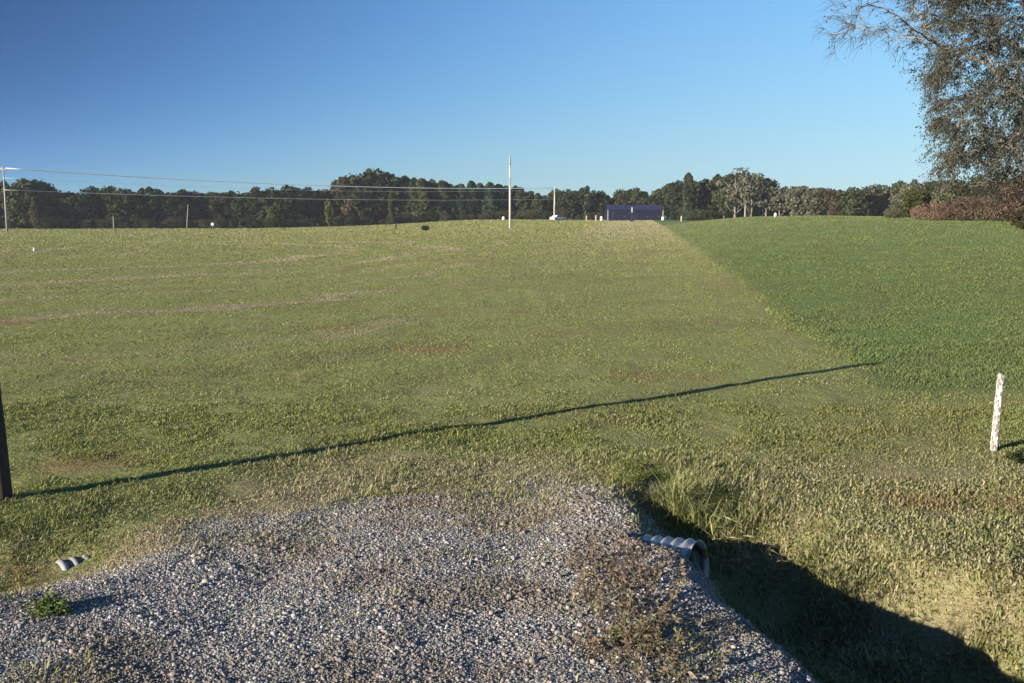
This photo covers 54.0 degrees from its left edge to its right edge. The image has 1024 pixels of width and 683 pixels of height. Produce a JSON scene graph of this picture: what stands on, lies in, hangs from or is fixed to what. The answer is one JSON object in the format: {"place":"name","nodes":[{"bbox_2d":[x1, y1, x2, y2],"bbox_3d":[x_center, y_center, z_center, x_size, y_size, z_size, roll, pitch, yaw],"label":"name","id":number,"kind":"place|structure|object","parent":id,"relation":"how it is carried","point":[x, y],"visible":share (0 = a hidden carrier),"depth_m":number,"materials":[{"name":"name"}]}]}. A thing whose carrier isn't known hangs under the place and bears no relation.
{"place":"outdoors","nodes":[
{"label":"outdoors","id":0,"kind":"place"},
{"bbox_2d":[0,464,817,682],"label":"gravel driveway","id":1,"kind":"structure","parent":0,"point":[425,666],"depth_m":5.23,"materials":[{"name":"gravel"}]},
{"bbox_2d":[21,591,71,618],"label":"green weed","id":2,"kind":"object","parent":1,"relation":"on","point":[45,606],"visible":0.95,"depth_m":5.24,"materials":[{"name":"plant"}]},
{"bbox_2d":[548,570,604,603],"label":"dry weed","id":3,"kind":"object","parent":1,"relation":"on","point":[585,590],"visible":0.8,"depth_m":5.46,"materials":[{"name":"plant"}]},
{"bbox_2d":[564,537,602,566],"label":"dry weed","id":4,"kind":"object","parent":1,"relation":"on","point":[587,551],"visible":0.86,"depth_m":6.08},
{"bbox_2d":[543,533,641,590],"bbox_3d":[0.491,1.251,5.768,0.500,0.353,0.488,-3,8,-20],"label":"dry weed","id":5,"kind":"object","parent":1,"relation":"on","point":[585,574],"visible":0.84,"depth_m":5.74,"materials":[{"name":"plant"}]},
{"bbox_2d":[561,597,666,661],"bbox_3d":[0.477,1.353,4.697,0.468,0.259,0.308,5,9,34],"label":"dry weed","id":6,"kind":"object","parent":1,"relation":"on","point":[628,642],"visible":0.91,"depth_m":4.68,"materials":[{"name":"plant"}]},
{"bbox_2d":[582,566,670,629],"bbox_3d":[0.557,1.315,5.166,0.395,0.278,0.385,-7,10,-43],"label":"dry weed","id":7,"kind":"object","parent":1,"relation":"on","point":[600,603],"visible":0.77,"depth_m":5.16,"materials":[{"name":"plant"}]},
{"bbox_2d":[607,619,662,645],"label":"green weed","id":8,"kind":"object","parent":1,"relation":"on","point":[618,635],"visible":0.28,"depth_m":4.86,"materials":[{"name":"plant"}]},
{"bbox_2d":[598,536,674,591],"bbox_3d":[0.695,1.282,5.731,0.344,0.290,0.524,-3,8,-21],"label":"dry weed","id":9,"kind":"object","parent":1,"relation":"on","point":[629,567],"visible":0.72,"depth_m":5.72,"materials":[{"name":"plant"}]},
{"bbox_2d":[584,549,690,620],"bbox_3d":[0.650,1.285,5.270,0.590,0.326,0.388,-1,7,-4],"label":"dry weed","id":10,"kind":"object","parent":1,"relation":"on","point":[673,595],"visible":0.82,"depth_m":5.27,"materials":[{"name":"plant"}]},
{"bbox_2d":[599,627,679,682],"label":"dry weed","id":11,"kind":"object","parent":1,"relation":"on","point":[624,666],"visible":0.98,"depth_m":4.39,"materials":[{"name":"plant"}]},
{"bbox_2d":[613,607,685,647],"bbox_3d":[0.667,1.363,4.775,0.391,0.216,0.257,-2,7,-13],"label":"dry weed","id":12,"kind":"object","parent":1,"relation":"on","point":[652,631],"visible":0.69,"depth_m":4.76,"materials":[{"name":"plant"}]},
{"bbox_2d":[617,595,683,627],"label":"dry weed","id":13,"kind":"object","parent":1,"relation":"on","point":[640,617],"visible":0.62,"depth_m":5.03,"materials":[{"name":"plant"}]},
{"bbox_2d":[624,625,686,661],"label":"dry weed","id":14,"kind":"object","parent":1,"relation":"on","point":[657,645],"visible":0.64,"depth_m":4.62,"materials":[{"name":"plant"}]},
{"bbox_2d":[643,615,730,682],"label":"dry weed","id":15,"kind":"object","parent":1,"relation":"on","point":[674,671],"visible":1,"depth_m":4.33,"materials":[{"name":"plant"}]},
{"bbox_2d":[0,214,1023,682],"bbox_3d":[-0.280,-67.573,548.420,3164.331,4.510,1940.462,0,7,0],"label":"ground","id":16,"kind":"structure","parent":0,"point":[940,620],"depth_m":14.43,"materials":[{"name":"plant"}]},
{"bbox_2d":[0,386,12,500],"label":"fence post","id":17,"kind":"object","parent":16,"relation":"on","point":[5,484],"visible":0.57,"depth_m":7.69,"materials":[{"name":"brown wood"}]},
{"bbox_2d":[0,178,53,228],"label":"leafy tree","id":18,"kind":"object","parent":16,"relation":"on","point":[18,203],"visible":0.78,"depth_m":273.66,"materials":[{"name":"green plant"}]},
{"bbox_2d":[28,199,38,224],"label":"leafy tree","id":19,"kind":"object","parent":16,"relation":"on","point":[33,214],"visible":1,"depth_m":271.23,"materials":[{"name":"green plant"}]},
{"bbox_2d":[37,217,59,228],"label":"bush","id":20,"kind":"object","parent":16,"relation":"on","point":[48,223],"visible":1,"depth_m":269.73,"materials":[{"name":"green plant"}]},
{"bbox_2d":[48,191,82,228],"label":"leafy tree","id":21,"kind":"object","parent":16,"relation":"on","point":[63,200],"visible":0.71,"depth_m":278.25,"materials":[{"name":"green plant"}]},
{"bbox_2d":[55,554,88,569],"bbox_3d":[-2.463,1.580,7.034,1.332,0.394,0.392,-6,9,-39],"label":"culvert pipe","id":22,"kind":"object","parent":16,"relation":"on","point":[62,564],"visible":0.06,"depth_m":6.61,"materials":[{"name":"metal"}]},
{"bbox_2d":[66,192,94,228],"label":"leafy tree","id":23,"kind":"object","parent":16,"relation":"on","point":[84,213],"visible":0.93,"depth_m":279.32,"materials":[{"name":"green plant"}]},
{"bbox_2d":[80,186,105,223],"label":"leafy tree","id":24,"kind":"object","parent":16,"relation":"on","point":[90,190],"visible":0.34,"depth_m":284.77,"materials":[{"name":"green plant"}]},
{"bbox_2d":[90,185,132,222],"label":"leafy tree","id":25,"kind":"object","parent":16,"relation":"on","point":[108,190],"visible":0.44,"depth_m":283.29,"materials":[{"name":"green plant"}]},
{"bbox_2d":[105,188,151,227],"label":"leafy tree","id":26,"kind":"object","parent":16,"relation":"on","point":[115,206],"visible":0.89,"depth_m":280.90,"materials":[{"name":"green plant"}]},
{"bbox_2d":[143,186,165,227],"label":"leafy tree","id":27,"kind":"object","parent":16,"relation":"on","point":[153,204],"visible":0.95,"depth_m":283.98,"materials":[{"name":"green plant"}]},
{"bbox_2d":[161,189,195,227],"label":"leafy tree","id":28,"kind":"object","parent":16,"relation":"on","point":[180,198],"visible":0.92,"depth_m":282.89,"materials":[{"name":"green plant"}]},
{"bbox_2d":[177,190,208,227],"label":"leafy tree","id":29,"kind":"object","parent":16,"relation":"on","point":[198,213],"visible":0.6,"depth_m":286.45,"materials":[{"name":"green plant"}]},
{"bbox_2d":[205,192,231,227],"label":"leafy tree","id":30,"kind":"object","parent":16,"relation":"on","point":[222,200],"visible":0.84,"depth_m":287.44,"materials":[{"name":"green plant"}]},
{"bbox_2d":[228,193,256,227],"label":"leafy tree","id":31,"kind":"object","parent":16,"relation":"on","point":[237,210],"visible":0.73,"depth_m":286.43,"materials":[{"name":"green plant"}]},
{"bbox_2d":[238,217,260,227],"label":"bush","id":32,"kind":"object","parent":16,"relation":"on","point":[246,221],"visible":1,"depth_m":277.75,"materials":[{"name":"green plant"}]},
{"bbox_2d":[243,186,271,220],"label":"leafy tree","id":33,"kind":"object","parent":16,"relation":"on","point":[256,193],"visible":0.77,"depth_m":286.04,"materials":[{"name":"green plant"}]},
{"bbox_2d":[256,190,290,218],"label":"leafy tree","id":34,"kind":"object","parent":16,"relation":"on","point":[271,197],"visible":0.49,"depth_m":285.63,"materials":[{"name":"green plant"}]},
{"bbox_2d":[262,217,284,227],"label":"bush","id":35,"kind":"object","parent":16,"relation":"on","point":[275,222],"visible":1,"depth_m":277.41,"materials":[{"name":"green plant"}]},
{"bbox_2d":[270,185,310,227],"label":"leafy tree","id":36,"kind":"object","parent":16,"relation":"on","point":[297,207],"visible":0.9,"depth_m":285.96,"materials":[{"name":"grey plant"}]},
{"bbox_2d":[296,187,318,219],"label":"leafy tree","id":37,"kind":"object","parent":16,"relation":"on","point":[314,201],"visible":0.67,"depth_m":290.32,"materials":[{"name":"green plant"}]},
{"bbox_2d":[312,189,330,226],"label":"leafy tree","id":38,"kind":"object","parent":16,"relation":"on","point":[321,196],"visible":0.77,"depth_m":292.60,"materials":[{"name":"green plant"}]},
{"bbox_2d":[324,199,333,225],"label":"leafy tree","id":39,"kind":"object","parent":16,"relation":"on","point":[329,211],"visible":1,"depth_m":283.09,"materials":[{"name":"green plant"}]},
{"bbox_2d":[321,185,342,225],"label":"leafy tree","id":40,"kind":"object","parent":16,"relation":"on","point":[332,192],"visible":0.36,"depth_m":296.11,"materials":[{"name":"green plant"}]},
{"bbox_2d":[331,177,368,225],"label":"leafy tree","id":41,"kind":"object","parent":16,"relation":"on","point":[344,207],"visible":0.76,"depth_m":292.52,"materials":[{"name":"green plant"}]},
{"bbox_2d":[341,172,387,224],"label":"leafy tree","id":42,"kind":"object","parent":16,"relation":"on","point":[374,211],"visible":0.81,"depth_m":292.13,"materials":[{"name":"green plant"}]},
{"bbox_2d":[365,168,401,224],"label":"leafy tree","id":43,"kind":"object","parent":16,"relation":"on","point":[381,175],"visible":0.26,"depth_m":295.62,"materials":[{"name":"green plant"}]},
{"bbox_2d":[387,194,394,223],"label":"evergreen tree","id":44,"kind":"object","parent":16,"relation":"on","point":[390,214],"visible":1,"depth_m":280.16,"materials":[{"name":"green plant"}]},
{"bbox_2d":[372,174,411,219],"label":"leafy tree","id":45,"kind":"object","parent":16,"relation":"on","point":[393,181],"visible":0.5,"depth_m":294.38,"materials":[{"name":"green plant"}]},
{"bbox_2d":[404,177,420,222],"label":"evergreen tree","id":46,"kind":"object","parent":16,"relation":"on","point":[412,186],"visible":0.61,"depth_m":292.90,"materials":[{"name":"green plant"}]},
{"bbox_2d":[410,178,435,221],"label":"evergreen tree","id":47,"kind":"object","parent":16,"relation":"on","point":[423,190],"visible":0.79,"depth_m":292.09,"materials":[{"name":"green plant"}]},
{"bbox_2d":[420,209,439,221],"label":"bush","id":48,"kind":"object","parent":16,"relation":"on","point":[432,216],"visible":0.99,"depth_m":287.54,"materials":[{"name":"green plant"}]},
{"bbox_2d":[432,180,454,220],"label":"evergreen tree","id":49,"kind":"object","parent":16,"relation":"on","point":[441,205],"visible":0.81,"depth_m":294.83,"materials":[{"name":"green plant"}]},
{"bbox_2d":[446,184,459,219],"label":"evergreen tree","id":50,"kind":"object","parent":16,"relation":"on","point":[453,209],"visible":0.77,"depth_m":296.15,"materials":[{"name":"green plant"}]},
{"bbox_2d":[454,183,470,219],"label":"evergreen tree","id":51,"kind":"object","parent":16,"relation":"on","point":[460,197],"visible":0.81,"depth_m":296.78,"materials":[{"name":"green plant"}]},
{"bbox_2d":[464,180,480,218],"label":"evergreen tree","id":52,"kind":"object","parent":16,"relation":"on","point":[473,205],"visible":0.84,"depth_m":297.72,"materials":[{"name":"green plant"}]},
{"bbox_2d":[0,172,972,227],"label":"deep wood","id":53,"kind":"object","parent":16,"relation":"on","point":[757,211],"visible":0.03,"depth_m":278.65,"materials":[{"name":"green plant"}]},
{"bbox_2d":[481,182,497,219],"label":"evergreen tree","id":54,"kind":"object","parent":16,"relation":"on","point":[489,200],"visible":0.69,"depth_m":296.82,"materials":[{"name":"green plant"}]},
{"bbox_2d":[493,184,508,214],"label":"evergreen tree","id":55,"kind":"object","parent":16,"relation":"on","point":[501,198],"visible":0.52,"depth_m":299.42,"materials":[{"name":"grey plant"}]},
{"bbox_2d":[511,189,533,213],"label":"leafy tree","id":56,"kind":"object","parent":16,"relation":"on","point":[518,203],"visible":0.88,"depth_m":301.01,"materials":[{"name":"green plant"}]},
{"bbox_2d":[517,209,543,219],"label":"bush","id":57,"kind":"object","parent":16,"relation":"on","point":[530,214],"visible":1,"depth_m":289.10,"materials":[{"name":"green plant"}]},
{"bbox_2d":[530,192,549,218],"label":"leafy tree","id":58,"kind":"object","parent":16,"relation":"on","point":[542,205],"visible":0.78,"depth_m":295.93,"materials":[{"name":"green plant"}]},
{"bbox_2d":[554,186,554,219],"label":"utility pole","id":59,"kind":"object","parent":16,"relation":"on","point":[554,201],"visible":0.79,"depth_m":272.15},
{"bbox_2d":[10,168,541,188],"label":"power line","id":60,"kind":"object","parent":59,"relation":"attached to","point":[296,184],"visible":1,"depth_m":226.70,"materials":[{"name":"metal"}]},
{"bbox_2d":[546,188,563,214],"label":"leafy tree","id":61,"kind":"object","parent":16,"relation":"on","point":[550,198],"visible":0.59,"depth_m":301.36,"materials":[{"name":"green plant"}]},
{"bbox_2d":[556,190,584,218],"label":"leafy tree","id":62,"kind":"object","parent":16,"relation":"on","point":[573,207],"visible":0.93,"depth_m":294.20,"materials":[{"name":"green plant"}]},
{"bbox_2d":[578,185,592,219],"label":"leafy tree","id":63,"kind":"object","parent":16,"relation":"on","point":[587,203],"visible":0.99,"depth_m":292.71,"materials":[{"name":"green plant"}]},
{"bbox_2d":[589,190,611,219],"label":"leafy tree","id":64,"kind":"object","parent":16,"relation":"on","point":[600,201],"visible":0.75,"depth_m":295.75,"materials":[{"name":"green plant"}]},
{"bbox_2d":[613,191,631,204],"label":"leafy tree","id":65,"kind":"object","parent":16,"relation":"on","point":[622,198],"visible":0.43,"depth_m":311.76,"materials":[{"name":"green plant"}]},
{"bbox_2d":[603,463,652,486],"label":"green weed","id":66,"kind":"object","parent":16,"relation":"on","point":[623,472],"visible":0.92,"depth_m":8.26,"materials":[{"name":"plant"}]},
{"bbox_2d":[605,205,663,220],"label":"shed","id":67,"kind":"structure","parent":16,"relation":"on","point":[639,212],"depth_m":268.07,"materials":[{"name":"blue metal"}]},
{"bbox_2d":[628,188,645,204],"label":"leafy tree","id":68,"kind":"object","parent":16,"relation":"on","point":[636,196],"visible":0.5,"depth_m":305.43,"materials":[{"name":"green plant"}]},
{"bbox_2d":[651,188,667,215],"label":"leafy tree","id":69,"kind":"object","parent":16,"relation":"on","point":[659,196],"visible":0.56,"depth_m":297.46,"materials":[{"name":"green plant"}]},
{"bbox_2d":[663,181,682,213],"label":"leafy tree","id":70,"kind":"object","parent":16,"relation":"on","point":[673,196],"visible":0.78,"depth_m":268.30,"materials":[{"name":"green plant"}]},
{"bbox_2d":[642,534,708,577],"bbox_3d":[0.979,1.538,6.836,0.638,0.475,0.432,4,8,31],"label":"culvert pipe","id":71,"kind":"object","parent":16,"relation":"on","point":[693,550],"visible":0.28,"depth_m":6.79,"materials":[{"name":"metal"}]},
{"bbox_2d":[677,172,696,220],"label":"evergreen tree","id":72,"kind":"object","parent":16,"relation":"on","point":[688,199],"visible":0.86,"depth_m":252.34,"materials":[{"name":"green plant"}]},
{"bbox_2d":[680,208,714,220],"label":"bush","id":73,"kind":"object","parent":16,"relation":"on","point":[699,214],"visible":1,"depth_m":249.81,"materials":[{"name":"green plant"}]},
{"bbox_2d":[695,178,719,219],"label":"leafy tree","id":74,"kind":"object","parent":16,"relation":"on","point":[707,189],"visible":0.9,"depth_m":256.66,"materials":[{"name":"green plant"}]},
{"bbox_2d":[711,176,736,218],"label":"leafy tree","id":75,"kind":"object","parent":16,"relation":"on","point":[723,208],"visible":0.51,"depth_m":255.75,"materials":[{"name":"green plant"}]},
{"bbox_2d":[690,507,763,554],"bbox_3d":[1.516,1.365,7.332,0.652,0.379,0.382,-7,10,-43],"label":"grass stalk","id":76,"kind":"object","parent":16,"relation":"on","point":[722,535],"depth_m":7.25,"materials":[{"name":"plant"}]},
{"bbox_2d":[712,529,750,572],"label":"grass stalk","id":77,"kind":"object","parent":16,"relation":"on","point":[732,557],"depth_m":7.15,"materials":[{"name":"plant"}]},
{"bbox_2d":[713,167,759,217],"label":"leafy tree","id":78,"kind":"object","parent":16,"relation":"on","point":[734,196],"visible":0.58,"depth_m":250.01,"materials":[{"name":"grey plant"}]},
{"bbox_2d":[726,538,773,589],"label":"grass stalk","id":79,"kind":"object","parent":16,"relation":"on","point":[741,571],"depth_m":7.05,"materials":[{"name":"plant"}]},
{"bbox_2d":[735,171,770,216],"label":"leafy tree","id":80,"kind":"object","parent":16,"relation":"on","point":[755,191],"visible":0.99,"depth_m":244.51,"materials":[{"name":"green plant"}]},
{"bbox_2d":[752,179,779,215],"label":"leafy tree","id":81,"kind":"object","parent":16,"relation":"on","point":[773,185],"visible":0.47,"depth_m":247.89,"materials":[{"name":"green plant"}]},
{"bbox_2d":[764,186,788,215],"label":"leafy tree","id":82,"kind":"object","parent":16,"relation":"on","point":[776,201],"visible":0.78,"depth_m":243.94,"materials":[{"name":"green plant"}]},
{"bbox_2d":[748,525,807,569],"bbox_3d":[1.875,1.441,7.096,0.520,0.303,0.305,4,8,27],"label":"grass stalk","id":83,"kind":"object","parent":16,"relation":"on","point":[781,549],"depth_m":7.09,"materials":[{"name":"plant"}]},
{"bbox_2d":[782,185,808,215],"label":"leafy tree","id":84,"kind":"object","parent":16,"relation":"on","point":[793,200],"visible":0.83,"depth_m":239.98,"materials":[{"name":"green plant"}]},
{"bbox_2d":[799,187,826,215],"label":"leafy tree","id":85,"kind":"object","parent":16,"relation":"on","point":[810,207],"visible":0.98,"depth_m":236.16,"materials":[{"name":"green plant"}]},
{"bbox_2d":[813,188,845,215],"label":"leafy tree","id":86,"kind":"object","parent":16,"relation":"on","point":[827,193],"visible":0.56,"depth_m":235.72,"materials":[{"name":"green plant"}]},
{"bbox_2d":[823,189,847,215],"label":"leafy tree","id":87,"kind":"object","parent":16,"relation":"on","point":[833,204],"visible":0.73,"depth_m":233.62,"materials":[{"name":"green plant"}]},
{"bbox_2d":[837,187,872,215],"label":"leafy tree","id":88,"kind":"object","parent":16,"relation":"on","point":[858,203],"visible":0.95,"depth_m":230.82,"materials":[{"name":"green plant"}]},
{"bbox_2d":[861,184,881,215],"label":"leafy tree","id":89,"kind":"object","parent":16,"relation":"on","point":[875,192],"visible":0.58,"depth_m":235.40,"materials":[{"name":"green plant"}]},
{"bbox_2d":[874,185,897,212],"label":"leafy tree","id":90,"kind":"object","parent":16,"relation":"on","point":[885,192],"visible":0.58,"depth_m":236.78,"materials":[{"name":"green plant"}]},
{"bbox_2d":[883,207,904,217],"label":"bush","id":91,"kind":"object","parent":16,"relation":"on","point":[893,213],"visible":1,"depth_m":73.16,"materials":[{"name":"green plant"}]},
{"bbox_2d":[888,188,915,216],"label":"bush","id":92,"kind":"object","parent":16,"relation":"on","point":[896,202],"visible":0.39,"depth_m":82.91,"materials":[{"name":"green plant"}]},
{"bbox_2d":[812,0,1023,218],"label":"old tree","id":93,"kind":"object","parent":16,"relation":"on","point":[937,80],"visible":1,"depth_m":30.28,"materials":[{"name":"green plant"}]},
{"bbox_2d":[900,186,943,216],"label":"bush","id":94,"kind":"object","parent":16,"relation":"on","point":[920,197],"visible":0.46,"depth_m":80.89,"materials":[{"name":"green plant"}]},
{"bbox_2d":[920,201,947,219],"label":"bush","id":95,"kind":"object","parent":16,"relation":"on","point":[935,214],"visible":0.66,"depth_m":65.27,"materials":[{"name":"brown plant"}]},
{"bbox_2d":[930,178,970,217],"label":"bush","id":96,"kind":"object","parent":16,"relation":"on","point":[943,195],"visible":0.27,"depth_m":76.70,"materials":[{"name":"green plant"}]},
{"bbox_2d":[937,195,976,219],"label":"bush","id":97,"kind":"object","parent":16,"relation":"on","point":[953,212],"visible":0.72,"depth_m":63.13,"materials":[{"name":"brown plant"}]},
{"bbox_2d":[947,174,996,217],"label":"bush","id":98,"kind":"object","parent":16,"relation":"on","point":[973,181],"visible":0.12,"depth_m":74.94,"materials":[{"name":"green plant"}]},
{"bbox_2d":[962,194,1003,220],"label":"bush","id":99,"kind":"object","parent":16,"relation":"on","point":[981,212],"visible":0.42,"depth_m":60.33,"materials":[{"name":"brown plant"}]},
{"bbox_2d":[990,372,1004,450],"bbox_3d":[4.479,0.821,9.310,0.094,1.092,0.061,0,7,0],"label":"fence post","id":100,"kind":"object","parent":16,"relation":"on","point":[994,440],"visible":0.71,"depth_m":9.27,"materials":[{"name":"white paint"}]},
{"bbox_2d":[984,187,1017,220],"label":"bush","id":101,"kind":"object","parent":16,"relation":"on","point":[1000,212],"visible":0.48,"depth_m":57.40,"materials":[{"name":"brown plant"}]},
{"bbox_2d":[994,184,1023,218],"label":"bush","id":102,"kind":"object","parent":16,"relation":"on","point":[1013,206],"visible":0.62,"depth_m":54.57,"materials":[{"name":"brown plant"}]},
{"bbox_2d":[1002,448,1023,463],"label":"green weed","id":103,"kind":"object","parent":16,"relation":"on","point":[1018,457],"visible":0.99,"depth_m":8.94,"materials":[{"name":"green plant"}]},
{"bbox_2d":[1006,208,1023,229],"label":"bush","id":104,"kind":"object","parent":16,"relation":"on","point":[1017,222],"visible":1,"depth_m":48.70,"materials":[{"name":"green plant"}]},
{"bbox_2d":[0,0,1023,197],"label":"sky","id":105,"kind":"structure","parent":0,"point":[608,96],"materials":[{"name":"blue"}]},
{"bbox_2d":[663,215,1023,388],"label":"meadow grass","id":106,"kind":"structure","parent":0,"point":[952,368],"depth_m":27.28,"materials":[{"name":"plant"}]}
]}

